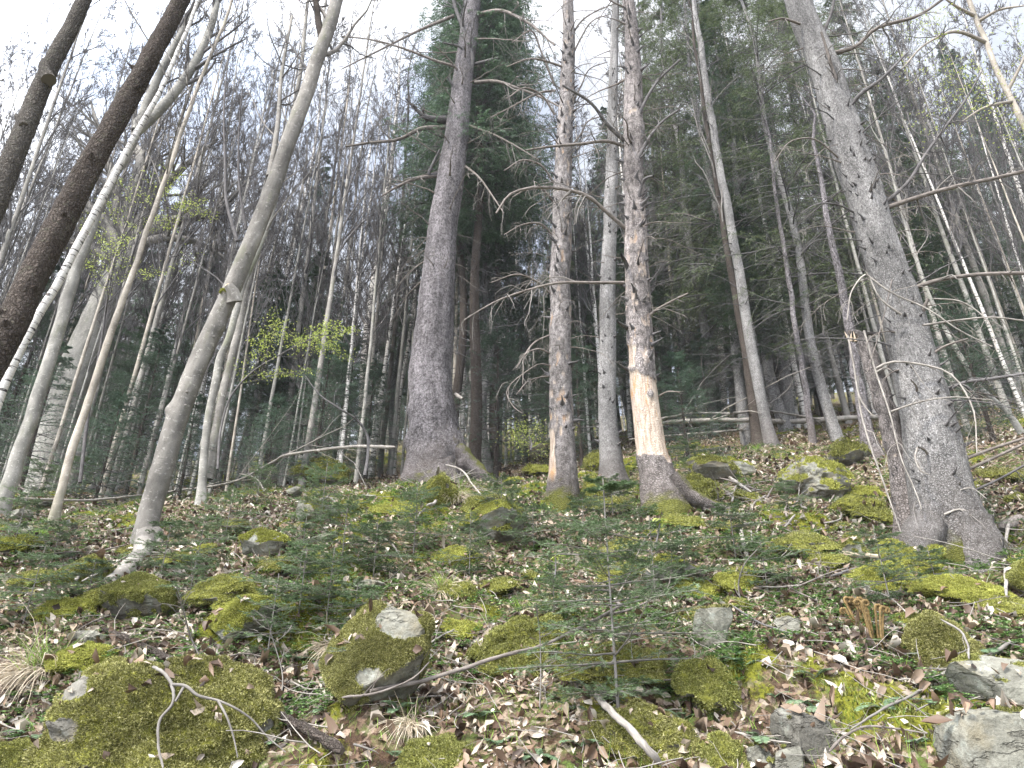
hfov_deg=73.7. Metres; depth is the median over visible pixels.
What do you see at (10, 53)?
bare tree
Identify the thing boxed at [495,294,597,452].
fir tree
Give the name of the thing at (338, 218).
bare tree
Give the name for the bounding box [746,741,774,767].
rock
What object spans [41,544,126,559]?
fallen branch
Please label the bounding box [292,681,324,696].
fallen branch
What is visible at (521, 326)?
fir tree
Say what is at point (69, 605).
mossy stone
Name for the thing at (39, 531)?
grass tuft
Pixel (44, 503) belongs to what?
rock
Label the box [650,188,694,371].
bare tree
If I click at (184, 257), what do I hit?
birch
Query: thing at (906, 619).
mossy stone
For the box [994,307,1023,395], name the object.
young fir
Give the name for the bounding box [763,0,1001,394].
spruce tree
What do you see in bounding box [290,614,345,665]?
grass tuft
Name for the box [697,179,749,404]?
bare tree
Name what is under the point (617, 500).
mossy stone
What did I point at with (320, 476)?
fir sapling
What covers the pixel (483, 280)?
spruce tree
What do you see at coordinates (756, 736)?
fern
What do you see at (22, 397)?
birch
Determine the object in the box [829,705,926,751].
fallen branch
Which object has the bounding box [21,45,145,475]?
bare tree
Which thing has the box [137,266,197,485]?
birch
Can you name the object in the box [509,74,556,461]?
slender tree
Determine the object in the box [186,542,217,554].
mossy stone
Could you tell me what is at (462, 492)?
grass tuft
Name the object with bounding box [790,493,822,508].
fallen branch
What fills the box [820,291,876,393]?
fir tree
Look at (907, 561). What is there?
moss mound
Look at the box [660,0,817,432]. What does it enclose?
spruce tree
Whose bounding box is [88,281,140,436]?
bare tree
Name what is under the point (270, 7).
slender tree
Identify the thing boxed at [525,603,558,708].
bare shrub
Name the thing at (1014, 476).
mossy stone
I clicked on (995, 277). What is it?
bare tree
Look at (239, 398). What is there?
bare tree
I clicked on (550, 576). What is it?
fir sapling
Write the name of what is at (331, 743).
fallen branch
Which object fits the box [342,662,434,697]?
fallen branch
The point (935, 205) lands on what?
bare tree
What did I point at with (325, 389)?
young fir
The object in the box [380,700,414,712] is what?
fern
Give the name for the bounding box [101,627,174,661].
fallen branch
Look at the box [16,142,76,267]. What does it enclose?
birch
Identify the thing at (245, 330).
birch
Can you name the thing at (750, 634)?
undergrowth
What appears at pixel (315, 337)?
leafy sapling
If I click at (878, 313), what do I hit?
bare tree
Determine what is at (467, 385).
fir tree
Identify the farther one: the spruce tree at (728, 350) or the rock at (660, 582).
the spruce tree at (728, 350)
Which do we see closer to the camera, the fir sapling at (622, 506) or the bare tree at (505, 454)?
the fir sapling at (622, 506)
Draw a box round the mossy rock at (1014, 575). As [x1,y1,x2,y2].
[1000,558,1023,594]
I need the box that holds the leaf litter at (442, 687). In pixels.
[0,399,1023,767]
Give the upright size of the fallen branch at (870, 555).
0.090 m
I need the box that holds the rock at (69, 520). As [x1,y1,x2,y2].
[62,517,77,528]
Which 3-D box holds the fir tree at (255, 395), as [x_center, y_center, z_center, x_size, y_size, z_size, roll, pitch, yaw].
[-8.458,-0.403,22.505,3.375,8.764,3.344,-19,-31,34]
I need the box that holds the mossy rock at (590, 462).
[582,449,598,471]
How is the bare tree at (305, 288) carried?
on the ground
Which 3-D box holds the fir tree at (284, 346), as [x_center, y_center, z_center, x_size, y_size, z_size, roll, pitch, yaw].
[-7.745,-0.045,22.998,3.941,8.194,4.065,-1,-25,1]
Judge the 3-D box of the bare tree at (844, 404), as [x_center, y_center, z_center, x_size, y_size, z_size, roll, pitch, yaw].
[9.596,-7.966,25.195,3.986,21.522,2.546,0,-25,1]
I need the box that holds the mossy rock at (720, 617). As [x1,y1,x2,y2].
[691,603,732,649]
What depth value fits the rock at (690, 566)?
5.56 m
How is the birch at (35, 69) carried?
on the ground
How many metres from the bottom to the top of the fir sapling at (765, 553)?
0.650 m
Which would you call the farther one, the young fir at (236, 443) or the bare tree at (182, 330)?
the young fir at (236, 443)
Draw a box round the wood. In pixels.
[0,242,1023,477]
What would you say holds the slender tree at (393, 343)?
on the ground
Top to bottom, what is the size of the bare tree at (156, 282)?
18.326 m
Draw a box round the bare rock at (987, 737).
[932,705,1023,767]
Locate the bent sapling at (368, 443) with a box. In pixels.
[300,359,369,476]
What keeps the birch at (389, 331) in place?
on the ground
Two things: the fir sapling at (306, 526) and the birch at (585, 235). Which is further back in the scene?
the birch at (585, 235)
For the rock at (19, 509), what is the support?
on the ground
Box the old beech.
[18,1,286,492]
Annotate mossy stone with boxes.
[0,533,44,553]
[26,596,98,622]
[113,544,133,557]
[152,551,206,565]
[184,477,194,485]
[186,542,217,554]
[195,474,234,485]
[210,597,233,609]
[214,517,250,530]
[250,554,297,575]
[306,487,325,497]
[339,498,366,508]
[431,578,477,601]
[439,617,483,639]
[460,504,474,514]
[478,576,520,593]
[502,476,524,482]
[518,569,541,579]
[521,463,548,475]
[583,495,633,511]
[592,534,636,563]
[594,560,645,584]
[644,527,669,537]
[653,553,697,567]
[661,513,708,529]
[671,577,726,600]
[674,606,698,620]
[713,520,747,531]
[713,571,755,594]
[722,595,753,610]
[733,488,763,502]
[806,552,852,567]
[832,521,853,530]
[844,484,886,496]
[850,504,892,524]
[888,611,919,625]
[907,560,947,575]
[950,595,1021,614]
[972,466,1011,479]
[973,477,981,487]
[998,467,1023,483]
[998,596,1023,617]
[1002,491,1023,502]
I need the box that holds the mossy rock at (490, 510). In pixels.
[459,497,527,541]
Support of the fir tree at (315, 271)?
on the ground
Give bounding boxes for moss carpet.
[2,426,1023,767]
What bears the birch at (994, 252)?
on the ground
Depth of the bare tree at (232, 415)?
25.79 m
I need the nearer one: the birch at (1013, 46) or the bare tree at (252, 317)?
the birch at (1013, 46)
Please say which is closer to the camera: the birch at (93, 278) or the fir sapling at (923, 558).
the fir sapling at (923, 558)
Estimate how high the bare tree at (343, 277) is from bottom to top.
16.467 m
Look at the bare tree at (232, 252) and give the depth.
17.51 m
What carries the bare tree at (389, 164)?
on the ground
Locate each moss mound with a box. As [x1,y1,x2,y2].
[465,611,566,682]
[685,471,724,501]
[874,538,946,566]
[907,573,1017,604]
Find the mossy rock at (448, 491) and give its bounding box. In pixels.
[412,472,460,506]
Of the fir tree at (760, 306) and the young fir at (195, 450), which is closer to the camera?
the fir tree at (760, 306)
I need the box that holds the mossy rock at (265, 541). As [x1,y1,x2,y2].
[237,526,290,557]
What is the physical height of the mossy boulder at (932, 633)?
0.446 m
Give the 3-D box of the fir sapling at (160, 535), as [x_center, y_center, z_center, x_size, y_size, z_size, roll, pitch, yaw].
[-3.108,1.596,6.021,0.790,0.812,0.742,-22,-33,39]
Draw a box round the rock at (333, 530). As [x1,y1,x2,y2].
[318,529,337,539]
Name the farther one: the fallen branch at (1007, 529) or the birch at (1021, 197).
the birch at (1021, 197)
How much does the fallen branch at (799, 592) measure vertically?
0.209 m
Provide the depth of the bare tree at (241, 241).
27.65 m
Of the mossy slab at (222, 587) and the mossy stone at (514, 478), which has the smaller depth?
the mossy slab at (222, 587)
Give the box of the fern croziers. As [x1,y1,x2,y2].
[839,596,890,647]
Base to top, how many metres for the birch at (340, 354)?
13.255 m
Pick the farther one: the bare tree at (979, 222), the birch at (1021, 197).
the bare tree at (979, 222)
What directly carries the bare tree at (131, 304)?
on the ground
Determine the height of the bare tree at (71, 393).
19.086 m
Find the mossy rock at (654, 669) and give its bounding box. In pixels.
[546,640,674,690]
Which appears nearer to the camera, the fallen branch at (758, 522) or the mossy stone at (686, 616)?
the mossy stone at (686, 616)
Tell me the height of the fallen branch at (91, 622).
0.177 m
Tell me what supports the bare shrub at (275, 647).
on the mossy boulder at (108, 714)
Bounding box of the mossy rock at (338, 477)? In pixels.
[289,455,350,487]
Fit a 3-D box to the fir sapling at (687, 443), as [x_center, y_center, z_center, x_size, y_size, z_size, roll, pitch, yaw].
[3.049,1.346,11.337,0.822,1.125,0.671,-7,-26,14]
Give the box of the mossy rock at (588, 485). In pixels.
[580,474,608,498]
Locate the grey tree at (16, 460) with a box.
[0,0,249,517]
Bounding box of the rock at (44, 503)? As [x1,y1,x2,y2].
[35,501,52,506]
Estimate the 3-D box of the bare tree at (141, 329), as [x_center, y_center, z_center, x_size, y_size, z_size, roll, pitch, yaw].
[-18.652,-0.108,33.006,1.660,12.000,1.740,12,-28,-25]
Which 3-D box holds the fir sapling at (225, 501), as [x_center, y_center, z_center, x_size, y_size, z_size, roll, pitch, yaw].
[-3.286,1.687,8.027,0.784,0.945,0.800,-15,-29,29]
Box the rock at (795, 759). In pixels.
[775,743,804,767]
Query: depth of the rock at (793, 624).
4.14 m
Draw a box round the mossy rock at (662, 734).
[583,697,699,767]
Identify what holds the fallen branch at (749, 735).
on the rock at (795, 759)
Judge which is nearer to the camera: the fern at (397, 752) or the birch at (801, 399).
the fern at (397, 752)
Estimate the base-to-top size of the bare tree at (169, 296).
16.888 m
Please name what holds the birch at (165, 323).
on the ground
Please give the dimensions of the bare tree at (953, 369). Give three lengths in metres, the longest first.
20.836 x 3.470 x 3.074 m
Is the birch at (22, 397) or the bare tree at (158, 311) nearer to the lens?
the bare tree at (158, 311)
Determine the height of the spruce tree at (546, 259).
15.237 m
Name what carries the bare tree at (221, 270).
on the ground
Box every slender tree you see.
[47,0,285,523]
[122,3,266,487]
[197,1,310,432]
[230,150,321,478]
[243,98,329,483]
[274,17,364,483]
[301,0,364,405]
[314,24,389,459]
[366,23,431,477]
[469,111,519,463]
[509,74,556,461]
[641,61,673,425]
[652,66,689,408]
[881,0,1023,157]
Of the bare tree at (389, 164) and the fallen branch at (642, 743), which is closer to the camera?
the fallen branch at (642, 743)
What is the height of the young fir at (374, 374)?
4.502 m
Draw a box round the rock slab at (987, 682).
[945,653,1023,708]
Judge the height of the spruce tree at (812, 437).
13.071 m
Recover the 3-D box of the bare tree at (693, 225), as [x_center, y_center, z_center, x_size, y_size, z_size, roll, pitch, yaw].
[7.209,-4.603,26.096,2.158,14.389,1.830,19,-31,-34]
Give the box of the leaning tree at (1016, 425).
[866,90,1023,434]
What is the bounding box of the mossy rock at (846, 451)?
[827,437,871,465]
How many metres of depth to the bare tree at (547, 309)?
39.91 m
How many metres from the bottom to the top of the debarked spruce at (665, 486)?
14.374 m
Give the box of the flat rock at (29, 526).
[9,520,32,533]
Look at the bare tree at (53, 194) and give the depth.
19.81 m
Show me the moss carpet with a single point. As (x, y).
(902, 708)
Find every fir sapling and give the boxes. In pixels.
[0,483,55,545]
[0,546,86,623]
[7,520,96,562]
[13,457,70,509]
[40,558,119,594]
[42,456,108,497]
[112,519,205,570]
[156,555,219,605]
[162,514,237,567]
[199,486,269,543]
[218,574,311,652]
[232,540,349,612]
[234,462,279,501]
[255,511,338,579]
[287,462,360,521]
[299,547,358,628]
[304,494,387,559]
[308,576,385,637]
[317,611,385,670]
[337,514,425,576]
[382,484,460,553]
[430,512,500,573]
[463,472,531,520]
[492,503,565,547]
[494,475,739,707]
[515,564,597,616]
[553,491,622,536]
[586,473,655,516]
[595,519,693,592]
[648,531,730,583]
[669,434,707,474]
[680,500,773,558]
[724,535,810,588]
[764,478,811,509]
[837,524,928,601]
[905,545,976,574]
[977,487,1020,531]
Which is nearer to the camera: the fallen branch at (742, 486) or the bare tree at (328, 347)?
the fallen branch at (742, 486)
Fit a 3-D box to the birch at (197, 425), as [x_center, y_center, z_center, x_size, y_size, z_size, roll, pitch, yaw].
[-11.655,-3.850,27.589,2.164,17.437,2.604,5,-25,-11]
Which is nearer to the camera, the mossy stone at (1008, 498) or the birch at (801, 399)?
the mossy stone at (1008, 498)
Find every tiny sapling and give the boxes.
[551,553,563,577]
[652,518,667,547]
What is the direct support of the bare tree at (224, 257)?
on the ground
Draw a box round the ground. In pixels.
[0,382,1023,767]
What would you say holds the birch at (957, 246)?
on the ground
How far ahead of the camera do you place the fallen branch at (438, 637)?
4.66 m
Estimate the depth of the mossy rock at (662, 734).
3.08 m
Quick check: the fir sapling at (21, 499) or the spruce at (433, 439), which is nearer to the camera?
the fir sapling at (21, 499)
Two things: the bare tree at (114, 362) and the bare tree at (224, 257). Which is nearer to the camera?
the bare tree at (224, 257)
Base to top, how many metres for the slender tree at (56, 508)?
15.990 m
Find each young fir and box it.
[0,341,96,491]
[28,386,149,507]
[59,324,212,501]
[129,392,231,498]
[174,423,201,480]
[183,372,280,489]
[215,392,318,488]
[224,425,251,469]
[243,329,379,471]
[326,357,405,479]
[454,306,549,478]
[527,332,632,465]
[625,345,744,465]
[661,333,744,438]
[665,328,746,429]
[877,341,1004,437]
[926,286,1023,442]
[953,306,1023,402]
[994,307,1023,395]
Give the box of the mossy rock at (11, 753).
[0,737,32,767]
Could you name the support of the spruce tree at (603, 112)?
on the ground
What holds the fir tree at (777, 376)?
on the ground
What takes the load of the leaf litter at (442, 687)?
on the ground
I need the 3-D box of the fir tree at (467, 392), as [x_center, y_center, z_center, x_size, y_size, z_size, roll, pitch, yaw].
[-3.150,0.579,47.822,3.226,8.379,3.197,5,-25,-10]
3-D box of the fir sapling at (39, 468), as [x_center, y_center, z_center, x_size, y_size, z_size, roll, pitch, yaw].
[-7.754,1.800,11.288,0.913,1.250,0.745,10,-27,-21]
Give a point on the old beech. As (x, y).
(78, 339)
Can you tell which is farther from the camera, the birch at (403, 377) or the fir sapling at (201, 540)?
the birch at (403, 377)
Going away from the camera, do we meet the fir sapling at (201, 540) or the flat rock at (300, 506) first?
the fir sapling at (201, 540)
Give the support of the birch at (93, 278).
on the ground
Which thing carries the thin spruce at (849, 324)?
on the ground
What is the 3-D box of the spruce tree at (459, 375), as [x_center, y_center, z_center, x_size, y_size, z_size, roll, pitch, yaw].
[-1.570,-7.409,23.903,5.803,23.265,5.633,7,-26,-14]
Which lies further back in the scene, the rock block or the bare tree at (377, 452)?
the bare tree at (377, 452)
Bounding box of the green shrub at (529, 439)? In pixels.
[499,415,549,468]
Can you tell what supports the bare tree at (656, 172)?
on the ground
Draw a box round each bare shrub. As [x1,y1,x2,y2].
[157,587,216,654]
[249,609,294,699]
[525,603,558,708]
[726,544,767,600]
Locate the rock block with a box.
[769,702,837,764]
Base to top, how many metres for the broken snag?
2.935 m
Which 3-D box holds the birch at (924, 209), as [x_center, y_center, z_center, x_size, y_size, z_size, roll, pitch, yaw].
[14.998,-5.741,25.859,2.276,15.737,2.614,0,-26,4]
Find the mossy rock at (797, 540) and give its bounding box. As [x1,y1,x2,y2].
[769,530,842,556]
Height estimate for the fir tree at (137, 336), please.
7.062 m
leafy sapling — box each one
[78,163,219,482]
[216,306,359,469]
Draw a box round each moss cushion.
[6,568,54,587]
[42,640,118,675]
[76,587,99,606]
[394,731,477,767]
[430,544,484,565]
[670,655,743,714]
[695,730,749,767]
[713,566,766,588]
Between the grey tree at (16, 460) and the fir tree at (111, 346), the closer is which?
the grey tree at (16, 460)
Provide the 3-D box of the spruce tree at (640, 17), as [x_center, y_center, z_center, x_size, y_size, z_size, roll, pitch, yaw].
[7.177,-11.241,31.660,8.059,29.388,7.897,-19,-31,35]
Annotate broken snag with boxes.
[844,329,909,539]
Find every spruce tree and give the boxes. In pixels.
[87,244,161,490]
[102,198,186,443]
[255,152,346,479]
[376,66,505,428]
[379,0,545,435]
[382,0,579,479]
[420,1,575,471]
[454,149,549,472]
[521,226,596,427]
[530,186,629,438]
[532,204,624,436]
[571,150,624,430]
[572,103,652,428]
[581,0,769,423]
[592,0,824,435]
[595,73,709,437]
[596,0,858,444]
[619,315,685,411]
[649,138,764,409]
[659,0,879,427]
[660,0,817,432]
[674,0,812,445]
[682,177,762,399]
[686,174,735,415]
[696,0,947,440]
[700,66,807,399]
[716,132,868,418]
[727,40,836,443]
[737,0,930,412]
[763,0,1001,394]
[817,0,1022,407]
[865,62,1000,405]
[881,119,979,371]
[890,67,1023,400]
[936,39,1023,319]
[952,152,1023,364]
[964,81,1023,296]
[1015,129,1023,247]
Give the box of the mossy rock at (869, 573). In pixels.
[841,559,913,591]
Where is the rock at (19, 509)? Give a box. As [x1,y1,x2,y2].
[10,506,33,519]
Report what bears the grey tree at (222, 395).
on the ground
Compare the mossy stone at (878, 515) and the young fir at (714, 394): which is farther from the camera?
the young fir at (714, 394)
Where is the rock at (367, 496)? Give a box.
[361,494,377,499]
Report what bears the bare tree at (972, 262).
on the ground
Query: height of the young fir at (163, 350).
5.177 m
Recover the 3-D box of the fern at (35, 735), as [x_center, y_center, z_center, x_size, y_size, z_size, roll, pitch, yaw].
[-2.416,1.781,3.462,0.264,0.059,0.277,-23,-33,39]
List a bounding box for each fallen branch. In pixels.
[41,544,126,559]
[77,612,111,632]
[81,555,126,581]
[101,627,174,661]
[152,665,285,767]
[230,653,260,658]
[239,445,299,490]
[278,711,344,753]
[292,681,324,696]
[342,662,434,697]
[353,743,378,757]
[369,517,694,691]
[380,538,407,562]
[394,459,498,505]
[431,620,456,647]
[445,464,496,494]
[593,693,661,764]
[702,454,776,491]
[706,477,767,514]
[718,465,755,489]
[719,484,737,501]
[726,489,759,495]
[728,495,782,509]
[732,605,802,634]
[735,731,790,752]
[739,529,748,557]
[741,514,773,525]
[756,584,799,589]
[766,458,782,497]
[772,510,795,529]
[778,578,817,600]
[784,493,787,516]
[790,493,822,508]
[792,480,820,508]
[797,552,848,587]
[799,551,880,558]
[824,509,844,523]
[825,641,1011,750]
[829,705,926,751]
[831,550,871,576]
[866,586,904,610]
[897,516,1023,595]
[934,619,969,658]
[998,514,1023,531]
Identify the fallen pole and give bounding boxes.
[14,380,395,501]
[629,400,769,439]
[661,346,828,434]
[662,361,970,423]
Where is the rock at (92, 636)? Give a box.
[66,630,100,643]
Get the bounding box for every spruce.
[331,0,575,482]
[458,0,730,516]
[486,0,621,513]
[543,0,681,480]
[747,0,1023,572]
[768,89,889,458]
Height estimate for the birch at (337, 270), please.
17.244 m
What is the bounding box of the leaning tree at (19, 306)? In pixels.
[0,0,190,381]
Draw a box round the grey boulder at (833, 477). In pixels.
[775,454,854,499]
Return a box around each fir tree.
[0,251,96,470]
[0,279,109,465]
[0,372,21,469]
[13,309,140,470]
[78,395,111,475]
[79,300,181,490]
[87,355,150,477]
[112,294,239,467]
[137,236,253,469]
[204,260,303,487]
[204,280,333,484]
[241,322,315,473]
[242,381,279,455]
[251,245,358,483]
[288,322,395,467]
[293,313,380,458]
[327,369,359,445]
[338,244,419,472]
[375,310,412,438]
[387,396,405,445]
[452,248,534,453]
[452,348,470,425]
[481,270,596,465]
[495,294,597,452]
[502,290,548,433]
[528,249,630,446]
[574,217,681,440]
[616,254,719,443]
[699,194,823,418]
[724,285,847,416]
[762,215,879,416]
[795,326,846,392]
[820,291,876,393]
[902,212,1023,413]
[941,221,1023,397]
[999,286,1023,351]
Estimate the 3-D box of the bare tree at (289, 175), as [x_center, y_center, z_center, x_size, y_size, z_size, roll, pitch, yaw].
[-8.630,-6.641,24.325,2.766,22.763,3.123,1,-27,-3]
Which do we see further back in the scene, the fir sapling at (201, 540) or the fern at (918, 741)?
the fir sapling at (201, 540)
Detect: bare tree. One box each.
[0,0,123,269]
[0,0,129,268]
[0,1,60,263]
[0,40,38,104]
[0,58,90,284]
[0,58,107,303]
[0,59,18,122]
[0,67,102,334]
[0,82,85,306]
[0,108,89,338]
[0,111,23,232]
[0,133,110,483]
[0,149,67,302]
[0,161,38,250]
[12,1,172,439]
[13,41,138,315]
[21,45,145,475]
[27,91,164,473]
[37,120,144,365]
[39,2,209,488]
[51,86,189,491]
[52,84,119,331]
[64,192,124,340]
[68,0,196,491]
[73,104,161,489]
[75,93,195,490]
[75,206,160,452]
[80,229,179,489]
[82,210,157,486]
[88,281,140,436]
[96,190,172,485]
[97,116,180,329]
[98,0,262,497]
[104,0,264,497]
[104,164,154,368]
[109,49,254,474]
[110,284,162,386]
[119,54,243,488]
[121,111,208,483]
[136,69,259,499]
[142,24,262,487]
[156,85,249,490]
[165,114,254,363]
[169,63,259,486]
[172,100,275,498]
[178,197,228,383]
[187,53,298,494]
[193,119,271,379]
[197,82,296,481]
[205,13,300,322]
[208,0,316,485]
[208,66,302,492]
[214,182,289,369]
[216,123,320,486]
[221,217,287,418]
[225,93,291,491]
[227,197,292,472]
[248,87,330,412]
[254,33,351,484]
[269,0,365,485]
[277,144,339,482]
[280,70,383,457]
[282,162,342,485]
[298,0,402,488]
[301,222,334,456]
[313,261,343,456]
[318,198,366,415]
[323,237,355,455]
[331,119,383,460]
[338,21,415,483]
[339,95,420,479]
[343,136,411,396]
[348,193,387,359]
[359,251,397,386]
[365,240,409,476]
[368,44,443,474]
[376,149,405,455]
[376,248,412,469]
[377,224,404,436]
[385,336,405,452]
[389,180,426,474]
[421,212,469,388]
[451,261,493,374]
[458,284,483,446]
[487,195,544,465]
[506,252,533,461]
[518,171,546,437]
[533,124,587,334]
[534,207,549,428]
[535,199,550,440]
[573,164,603,338]
[594,1,667,293]
[642,83,691,436]
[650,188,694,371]
[665,179,708,415]
[671,137,715,327]
[687,78,747,284]
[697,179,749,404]
[735,9,852,423]
[747,67,819,413]
[760,0,857,327]
[762,1,897,406]
[776,77,891,289]
[793,40,888,355]
[800,74,872,344]
[827,0,1011,411]
[829,0,970,430]
[831,40,899,212]
[859,0,1023,408]
[860,97,935,289]
[870,59,957,378]
[874,99,983,386]
[883,67,992,404]
[886,0,1023,376]
[897,15,1023,387]
[899,83,989,316]
[903,105,996,370]
[916,0,1023,270]
[916,100,1011,398]
[918,17,1023,253]
[924,39,1023,312]
[937,120,1018,351]
[947,0,1023,236]
[952,152,1003,338]
[982,97,1021,194]
[988,235,1023,317]
[992,89,1023,297]
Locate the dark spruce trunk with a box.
[670,0,763,445]
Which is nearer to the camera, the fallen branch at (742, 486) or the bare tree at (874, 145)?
the fallen branch at (742, 486)
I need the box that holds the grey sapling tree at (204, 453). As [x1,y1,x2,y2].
[194,0,338,504]
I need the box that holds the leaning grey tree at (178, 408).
[98,0,375,586]
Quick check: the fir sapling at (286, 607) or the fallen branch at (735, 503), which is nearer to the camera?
the fir sapling at (286, 607)
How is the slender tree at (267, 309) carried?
on the ground
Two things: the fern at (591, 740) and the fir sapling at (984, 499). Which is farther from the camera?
the fir sapling at (984, 499)
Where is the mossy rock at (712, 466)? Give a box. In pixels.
[686,454,742,480]
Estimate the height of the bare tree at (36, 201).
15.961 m
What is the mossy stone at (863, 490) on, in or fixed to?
on the ground
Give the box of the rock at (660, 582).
[647,578,662,588]
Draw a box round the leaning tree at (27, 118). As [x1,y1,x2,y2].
[0,0,91,224]
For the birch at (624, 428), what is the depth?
44.85 m
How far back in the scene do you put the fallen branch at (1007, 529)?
5.57 m
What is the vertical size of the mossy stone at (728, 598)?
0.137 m
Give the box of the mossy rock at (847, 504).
[827,493,888,516]
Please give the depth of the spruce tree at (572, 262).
30.12 m
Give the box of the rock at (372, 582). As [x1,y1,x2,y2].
[353,575,386,591]
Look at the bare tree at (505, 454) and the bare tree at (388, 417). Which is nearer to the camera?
the bare tree at (505, 454)
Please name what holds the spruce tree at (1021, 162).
on the ground
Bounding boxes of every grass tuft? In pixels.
[0,601,112,714]
[27,523,49,533]
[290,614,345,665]
[369,694,443,745]
[405,562,483,607]
[431,462,483,504]
[492,587,539,617]
[748,441,768,451]
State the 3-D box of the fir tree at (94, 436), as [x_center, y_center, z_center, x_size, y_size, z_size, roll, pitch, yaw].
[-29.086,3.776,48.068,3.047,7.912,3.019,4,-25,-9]
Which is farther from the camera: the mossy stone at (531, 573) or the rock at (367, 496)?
the rock at (367, 496)
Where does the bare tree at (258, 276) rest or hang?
on the ground
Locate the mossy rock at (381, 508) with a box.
[362,501,423,518]
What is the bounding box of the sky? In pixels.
[0,0,1023,461]
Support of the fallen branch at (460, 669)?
on the ground
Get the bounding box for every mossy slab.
[46,553,114,585]
[97,571,178,618]
[181,572,264,606]
[208,593,279,642]
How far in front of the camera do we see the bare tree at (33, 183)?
21.60 m
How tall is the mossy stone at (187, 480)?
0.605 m
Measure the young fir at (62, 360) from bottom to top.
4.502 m
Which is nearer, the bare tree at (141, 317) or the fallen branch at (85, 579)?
the fallen branch at (85, 579)
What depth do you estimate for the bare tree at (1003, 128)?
24.33 m
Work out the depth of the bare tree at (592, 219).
36.44 m
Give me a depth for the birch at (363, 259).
24.13 m
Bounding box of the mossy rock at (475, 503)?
[461,493,506,506]
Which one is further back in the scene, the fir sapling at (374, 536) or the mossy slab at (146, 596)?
the fir sapling at (374, 536)
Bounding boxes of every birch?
[0,0,206,411]
[0,39,60,247]
[0,63,8,91]
[0,234,73,470]
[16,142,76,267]
[64,189,109,339]
[71,133,165,328]
[115,92,222,489]
[136,124,230,458]
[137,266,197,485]
[178,21,294,491]
[184,131,266,480]
[221,241,267,399]
[223,23,349,472]
[242,132,302,476]
[307,207,344,372]
[312,133,400,462]
[320,264,355,457]
[333,84,391,377]
[335,0,426,461]
[336,64,408,460]
[368,105,430,478]
[370,276,384,454]
[386,69,431,474]
[454,242,483,437]
[467,258,511,438]
[493,220,539,450]
[505,241,540,428]
[506,229,532,459]
[514,154,545,438]
[525,96,593,336]
[531,228,549,440]
[539,36,602,260]
[539,115,578,296]
[570,106,622,371]
[570,188,599,452]
[572,65,603,352]
[577,208,601,436]
[588,9,674,291]
[598,136,631,437]
[616,316,625,430]
[677,24,730,426]
[711,0,806,428]
[725,6,800,427]
[778,91,842,384]
[782,98,854,411]
[789,65,876,414]
[798,116,867,396]
[813,112,922,289]
[852,0,1023,417]
[861,85,956,408]
[893,17,1020,387]
[918,40,1023,315]
[943,0,1023,230]
[946,49,1023,290]
[971,57,1023,257]
[978,0,1023,128]
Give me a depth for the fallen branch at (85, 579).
6.22 m
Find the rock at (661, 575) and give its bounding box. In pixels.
[641,563,681,585]
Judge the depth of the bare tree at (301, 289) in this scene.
24.86 m
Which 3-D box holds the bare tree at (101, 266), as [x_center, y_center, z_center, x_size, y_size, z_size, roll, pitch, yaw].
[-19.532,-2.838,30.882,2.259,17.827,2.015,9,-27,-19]
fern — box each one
[2,729,41,738]
[285,654,310,660]
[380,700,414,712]
[387,750,401,756]
[457,711,499,716]
[481,736,515,744]
[522,748,559,761]
[545,700,586,709]
[559,739,604,746]
[664,709,694,718]
[720,656,759,666]
[746,731,776,742]
[786,699,818,704]
[793,668,829,676]
[801,701,830,711]
[854,697,902,710]
[904,738,931,743]
[909,698,946,704]
[980,642,1022,652]
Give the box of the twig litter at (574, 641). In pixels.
[0,419,1023,767]
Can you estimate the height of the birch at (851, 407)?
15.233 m
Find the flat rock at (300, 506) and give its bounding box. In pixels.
[296,497,338,519]
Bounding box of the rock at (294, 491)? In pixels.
[282,483,302,495]
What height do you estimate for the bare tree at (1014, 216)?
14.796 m
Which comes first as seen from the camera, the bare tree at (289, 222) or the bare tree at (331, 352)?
the bare tree at (289, 222)
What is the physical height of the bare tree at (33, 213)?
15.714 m
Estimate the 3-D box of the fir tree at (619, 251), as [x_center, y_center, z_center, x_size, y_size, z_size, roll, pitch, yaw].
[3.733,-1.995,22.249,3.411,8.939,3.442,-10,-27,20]
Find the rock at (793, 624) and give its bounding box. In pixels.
[774,613,804,633]
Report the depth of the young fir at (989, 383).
21.06 m
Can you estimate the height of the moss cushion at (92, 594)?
0.289 m
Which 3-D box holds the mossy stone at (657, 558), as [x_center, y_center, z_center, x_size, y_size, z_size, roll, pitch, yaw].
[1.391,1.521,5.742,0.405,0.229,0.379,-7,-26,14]
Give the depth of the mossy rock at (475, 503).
8.86 m
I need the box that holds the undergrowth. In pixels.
[0,414,1023,767]
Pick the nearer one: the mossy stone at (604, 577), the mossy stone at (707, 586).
the mossy stone at (707, 586)
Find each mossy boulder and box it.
[21,652,285,767]
[318,600,435,711]
[897,609,990,675]
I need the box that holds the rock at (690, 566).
[678,560,703,575]
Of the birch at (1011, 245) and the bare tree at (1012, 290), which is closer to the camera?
the birch at (1011, 245)
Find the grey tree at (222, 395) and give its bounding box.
[207,0,340,480]
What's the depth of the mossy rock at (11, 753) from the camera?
3.20 m
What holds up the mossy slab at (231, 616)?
on the ground
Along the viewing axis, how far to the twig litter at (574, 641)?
3.78 m
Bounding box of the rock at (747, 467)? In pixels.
[727,459,757,475]
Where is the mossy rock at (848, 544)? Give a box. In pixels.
[838,532,868,559]
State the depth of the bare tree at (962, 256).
25.98 m
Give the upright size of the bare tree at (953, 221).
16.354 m

